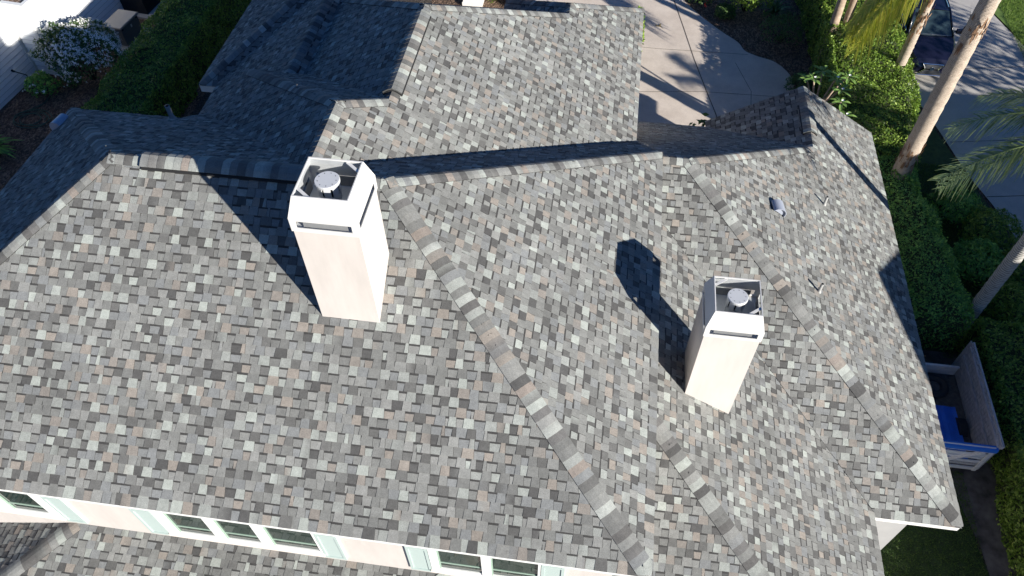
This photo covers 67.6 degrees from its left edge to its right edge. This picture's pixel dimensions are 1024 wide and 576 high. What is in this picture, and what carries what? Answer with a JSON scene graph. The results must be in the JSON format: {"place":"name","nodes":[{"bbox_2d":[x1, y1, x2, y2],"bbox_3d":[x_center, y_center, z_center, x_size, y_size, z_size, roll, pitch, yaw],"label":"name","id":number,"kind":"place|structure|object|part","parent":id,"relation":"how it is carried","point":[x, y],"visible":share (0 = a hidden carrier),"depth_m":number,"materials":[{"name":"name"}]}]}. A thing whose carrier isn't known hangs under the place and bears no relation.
{"place":"outdoors","nodes":[
{"label":"outdoors","id":0,"kind":"place"},
{"bbox_2d":[192,92,211,115],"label":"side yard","id":1,"kind":"structure","parent":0,"point":[201,104],"depth_m":27.98,"materials":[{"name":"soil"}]},
{"bbox_2d":[0,0,963,575],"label":"house","id":2,"kind":"structure","parent":0,"point":[372,288],"depth_m":12.88,"materials":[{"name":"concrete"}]},
{"bbox_2d":[0,491,65,520],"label":"window","id":3,"kind":"structure","parent":2,"relation":"in","point":[14,503],"depth_m":13.36,"materials":[{"name":"white"}]},
{"bbox_2d":[149,511,324,556],"bbox_3d":[-4.595,3.976,12.690,2.800,1.495,0.074,6,52,5],"label":"window","id":4,"kind":"structure","parent":2,"relation":"in","point":[176,525],"depth_m":12.96,"materials":[{"name":"white"}]},
{"bbox_2d":[427,549,540,575],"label":"window","id":5,"kind":"structure","parent":2,"relation":"in","point":[441,562],"depth_m":12.51,"materials":[{"name":"white"}]},
{"bbox_2d":[0,0,1023,575],"bbox_3d":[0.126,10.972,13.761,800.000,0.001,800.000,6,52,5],"label":"ground","id":6,"kind":"structure","parent":0,"point":[988,202],"depth_m":26.44,"materials":[{"name":"green plant"}]},
{"bbox_2d":[0,0,123,109],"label":"neighbor house","id":7,"kind":"structure","parent":6,"relation":"on","point":[22,22],"depth_m":28.02,"materials":[{"name":"white siding"},{"name":"asphalt shingle"}]},
{"bbox_2d":[40,0,55,9],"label":"window","id":8,"kind":"structure","parent":7,"relation":"in","point":[45,3],"depth_m":27.77,"materials":[{"name":"white"}]},
{"bbox_2d":[0,0,250,190],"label":"mulch bed","id":9,"kind":"object","parent":6,"relation":"on","point":[27,142],"depth_m":27.82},
{"bbox_2d":[0,134,16,168],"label":"strappy plant","id":10,"kind":"object","parent":9,"relation":"on","point":[3,149],"visible":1,"depth_m":26.08,"materials":[{"name":"green plant"}]},
{"bbox_2d":[13,86,59,127],"bbox_3d":[-16.913,-6.516,27.797,1.346,0.053,2.383,23,55,17],"label":"garden hose","id":11,"kind":"object","parent":9,"relation":"on","point":[32,109],"visible":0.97,"depth_m":27.52,"materials":[{"name":"green rubber"}]},
{"bbox_2d":[22,70,61,97],"bbox_3d":[-17.283,-7.502,28.090,1.337,0.903,1.119,6,52,5],"label":"flowering shrub","id":12,"kind":"object","parent":9,"relation":"on","point":[42,77],"visible":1,"depth_m":27.86,"materials":[{"name":"green plant"}]},
{"bbox_2d":[58,72,82,87],"bbox_3d":[-16.509,-7.789,28.578,0.927,0.491,0.790,6,52,5],"label":"flowering shrub","id":13,"kind":"object","parent":9,"relation":"on","point":[73,83],"visible":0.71,"depth_m":28.48,"materials":[{"name":"green plant"}]},
{"bbox_2d":[29,17,130,82],"bbox_3d":[-15.741,-8.701,27.993,3.712,2.524,2.916,6,52,5],"label":"flowering shrub","id":14,"kind":"object","parent":9,"relation":"on","point":[79,26],"visible":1,"depth_m":27.35,"materials":[{"name":"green plant"}]},
{"bbox_2d":[102,9,150,51],"bbox_3d":[-15.291,-10.189,30.168,1.240,0.950,1.700,12,52,10],"label":"utility box","id":15,"kind":"object","parent":9,"relation":"on","point":[125,24],"visible":0.66,"depth_m":29.93,"materials":[{"name":"brown paint"}]},
{"bbox_2d":[120,0,167,19],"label":"equipment cabinet","id":16,"kind":"object","parent":9,"relation":"on","point":[144,9],"visible":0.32,"depth_m":31.43,"materials":[{"name":"black metal"}]},
{"bbox_2d":[81,0,251,117],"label":"hedge","id":17,"kind":"object","parent":9,"relation":"on","point":[180,45],"visible":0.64,"depth_m":27.55,"materials":[{"name":"green plant"}]},
{"bbox_2d":[431,0,505,8],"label":"mulch bed","id":18,"kind":"object","parent":6,"relation":"on","point":[494,4],"depth_m":32.02,"materials":[{"name":"brown soil"}]},
{"bbox_2d":[462,0,483,6],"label":"garden post","id":19,"kind":"object","parent":18,"relation":"on","point":[477,3],"visible":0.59,"depth_m":31.74,"materials":[{"name":"white paint"}]},
{"bbox_2d":[684,0,816,93],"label":"mulch bed","id":20,"kind":"object","parent":6,"relation":"on","point":[743,30],"visible":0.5,"depth_m":30.51,"materials":[{"name":"brown soil"}]},
{"bbox_2d":[688,0,717,6],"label":"shrub","id":21,"kind":"object","parent":20,"relation":"on","point":[700,1],"visible":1,"depth_m":31.46,"materials":[{"name":"green plant"}]},
{"bbox_2d":[714,2,735,19],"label":"shrub","id":22,"kind":"object","parent":20,"relation":"on","point":[724,7],"visible":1,"depth_m":30.83,"materials":[{"name":"green plant"}]},
{"bbox_2d":[726,0,773,12],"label":"shrub","id":23,"kind":"object","parent":20,"relation":"on","point":[745,6],"visible":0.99,"depth_m":30.55,"materials":[{"name":"green plant"}]},
{"bbox_2d":[754,0,794,23],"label":"strappy plant","id":24,"kind":"object","parent":20,"relation":"on","point":[776,8],"visible":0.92,"depth_m":31.25,"materials":[{"name":"green plant"}]},
{"bbox_2d":[759,11,805,48],"bbox_3d":[10.516,-10.040,29.739,1.805,1.096,1.474,6,52,5],"label":"shrub","id":25,"kind":"object","parent":20,"relation":"on","point":[785,20],"visible":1,"depth_m":29.53,"materials":[{"name":"green plant"}]},
{"bbox_2d":[783,71,818,92],"bbox_3d":[10.532,-7.451,27.834,1.136,0.856,1.155,-23,55,-17],"label":"shrub","id":26,"kind":"object","parent":20,"relation":"on","point":[792,82],"visible":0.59,"depth_m":27.72,"materials":[{"name":"green plant"}]},
{"bbox_2d":[816,0,866,63],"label":"multi stem tree","id":27,"kind":"object","parent":20,"relation":"on","point":[838,12],"visible":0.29,"depth_m":27.13,"materials":[{"name":"beige plant"}]},
{"bbox_2d":[797,65,858,118],"bbox_3d":[9.587,-4.957,24.119,1.853,3.539,2.333,6,52,5],"label":"frangipani","id":28,"kind":"object","parent":6,"relation":"on","point":[828,97],"visible":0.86,"depth_m":23.20,"materials":[{"name":"green plant"}]},
{"bbox_2d":[795,0,921,179],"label":"hedge","id":29,"kind":"object","parent":6,"relation":"on","point":[882,106],"visible":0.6,"depth_m":25.83,"materials":[{"name":"green plant"}]},
{"bbox_2d":[877,154,975,351],"bbox_3d":[11.456,-1.242,22.219,2.189,1.881,6.440,-1,51,0],"label":"hedge","id":30,"kind":"object","parent":6,"relation":"on","point":[940,313],"visible":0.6,"depth_m":21.04,"materials":[{"name":"green plant"}]},
{"bbox_2d":[891,0,1000,180],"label":"palm tree","id":31,"kind":"object","parent":6,"relation":"on","point":[975,27],"visible":0.86,"depth_m":20.62,"materials":[{"name":"beige plant"}]},
{"bbox_2d":[952,315,1023,575],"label":"hedge","id":32,"kind":"object","parent":6,"relation":"on","point":[1000,347],"visible":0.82,"depth_m":18.56,"materials":[{"name":"green plant"}]},
{"bbox_2d":[536,0,793,126],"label":"driveway","id":33,"kind":"structure","parent":0,"point":[664,67],"depth_m":29.00,"materials":[{"name":"beige concrete"}]},
{"bbox_2d":[638,5,644,44],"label":"shrub","id":34,"kind":"object","parent":33,"relation":"on","point":[643,37],"visible":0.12,"depth_m":28.20,"materials":[{"name":"green plant"}]},
{"bbox_2d":[674,0,716,116],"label":"driveway joint","id":35,"kind":"object","parent":33,"relation":"on","point":[695,61],"visible":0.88,"depth_m":29.21,"materials":[{"name":"grey concrete"}]},
{"bbox_2d":[646,47,747,54],"bbox_3d":[6.887,-9.239,29.781,4.501,0.001,0.072,6,52,5],"label":"driveway joint","id":36,"kind":"object","parent":33,"relation":"on","point":[699,51],"visible":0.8,"depth_m":29.74,"materials":[{"name":"grey concrete"}]},
{"bbox_2d":[689,113,708,126],"bbox_3d":[5.759,-4.430,24.202,0.752,2.800,0.511,27,56,20],"label":"sapling","id":37,"kind":"object","parent":33,"relation":"on","point":[702,121],"visible":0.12,"depth_m":23.40,"materials":[{"name":"green plant"}]},
{"bbox_2d":[641,91,773,96],"bbox_3d":[7.218,-7.159,28.119,5.715,0.001,0.189,3,52,3],"label":"driveway joint","id":38,"kind":"object","parent":33,"relation":"on","point":[691,91],"visible":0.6,"depth_m":28.19,"materials":[{"name":"grey concrete"}]},
{"bbox_2d":[881,495,988,575],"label":"lawn","id":39,"kind":"structure","parent":0,"point":[930,558],"depth_m":17.55,"materials":[{"name":"green grass"}]},
{"bbox_2d":[893,0,1023,238],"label":"road","id":40,"kind":"structure","parent":0,"point":[997,44],"depth_m":27.81,"materials":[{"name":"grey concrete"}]},
{"bbox_2d":[893,0,962,76],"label":"parked car","id":41,"kind":"object","parent":40,"relation":"on","point":[932,50],"visible":0.54,"depth_m":28.35,"materials":[{"name":"black paint"}]},
{"bbox_3d":[15.095,-10.828,29.259,0.200,0.500,2.470,7,52,6],"label":"side window","id":42,"kind":"part","parent":41,"relation":"part of","materials":[{"name":"glass"}]},
{"bbox_2d":[959,139,1023,141],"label":"road joint","id":43,"kind":"object","parent":40,"relation":"on","point":[989,140],"visible":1,"depth_m":26.36,"materials":[{"name":"grey"}]},
{"bbox_2d":[907,108,1023,352],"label":"lawn","id":44,"kind":"structure","parent":0,"point":[936,151],"depth_m":24.68,"materials":[{"name":"green plant"}]},
{"bbox_2d":[839,0,934,70],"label":"palm tree","id":45,"kind":"object","parent":44,"relation":"on","point":[870,20],"visible":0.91,"depth_m":24.48,"materials":[{"name":"green plant"}]},
{"bbox_2d":[881,163,1014,575],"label":"grass","id":46,"kind":"structure","parent":44,"relation":"on","point":[973,522],"depth_m":17.82,"materials":[{"name":"green plant"}]},
{"bbox_2d":[926,182,982,227],"bbox_3d":[13.711,-2.618,23.791,1.598,1.132,1.601,35,59,25],"label":"shrub","id":47,"kind":"object","parent":44,"relation":"on","point":[952,212],"visible":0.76,"depth_m":23.46,"materials":[{"name":"green plant"}]},
{"bbox_2d":[944,236,1004,287],"bbox_3d":[13.511,-0.760,22.221,1.710,1.234,1.766,-21,54,-15],"label":"shrub","id":48,"kind":"object","parent":44,"relation":"on","point":[980,273],"visible":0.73,"depth_m":21.93,"materials":[{"name":"green plant"}]},
{"bbox_2d":[927,87,1023,339],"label":"palm tree","id":49,"kind":"object","parent":44,"relation":"on","point":[1000,276],"visible":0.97,"depth_m":16.54,"materials":[{"name":"green plant"}]},
{"bbox_2d":[958,203,1023,256],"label":"shrub","id":50,"kind":"object","parent":44,"relation":"on","point":[1003,218],"visible":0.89,"depth_m":22.66,"materials":[{"name":"green plant"}]},
{"bbox_2d":[982,278,1023,326],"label":"shrub","id":51,"kind":"object","parent":44,"relation":"on","point":[1014,305],"visible":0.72,"depth_m":20.88,"materials":[{"name":"green plant"}]},
{"bbox_2d":[982,247,1023,295],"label":"shrub","id":52,"kind":"object","parent":44,"relation":"on","point":[1017,275],"visible":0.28,"depth_m":21.68,"materials":[{"name":"green plant"}]},
{"bbox_2d":[922,350,1016,575],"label":"dirt path","id":53,"kind":"structure","parent":0,"point":[980,484],"depth_m":18.22,"materials":[{"name":"dark brown dirt"}]},
{"bbox_2d":[925,341,1004,470],"bbox_3d":[10.547,2.606,19.339,2.000,1.560,3.804,6,52,5],"label":"trailer","id":54,"kind":"object","parent":53,"relation":"on","point":[967,396],"visible":0.54,"depth_m":18.83,"materials":[{"name":"metal"}]},
{"bbox_2d":[928,374,948,397],"bbox_3d":[10.861,2.525,19.690,0.700,0.179,0.700,6,52,5],"label":"spare wheel","id":55,"kind":"object","parent":54,"relation":"on","point":[939,386],"visible":0.75,"depth_m":19.64,"materials":[{"name":"grey rubber"}]},
{"bbox_2d":[935,405,967,458],"bbox_3d":[10.440,3.547,18.968,1.352,0.043,1.550,6,52,5],"label":"tarpaulin","id":56,"kind":"object","parent":54,"relation":"on","point":[947,415],"visible":0.27,"depth_m":19.09,"materials":[{"name":"blue plastic"}]},
{"bbox_2d":[994,0,1023,56],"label":"lawn","id":57,"kind":"structure","parent":0,"point":[999,13],"depth_m":31.09,"materials":[{"name":"green plant"}]}
]}

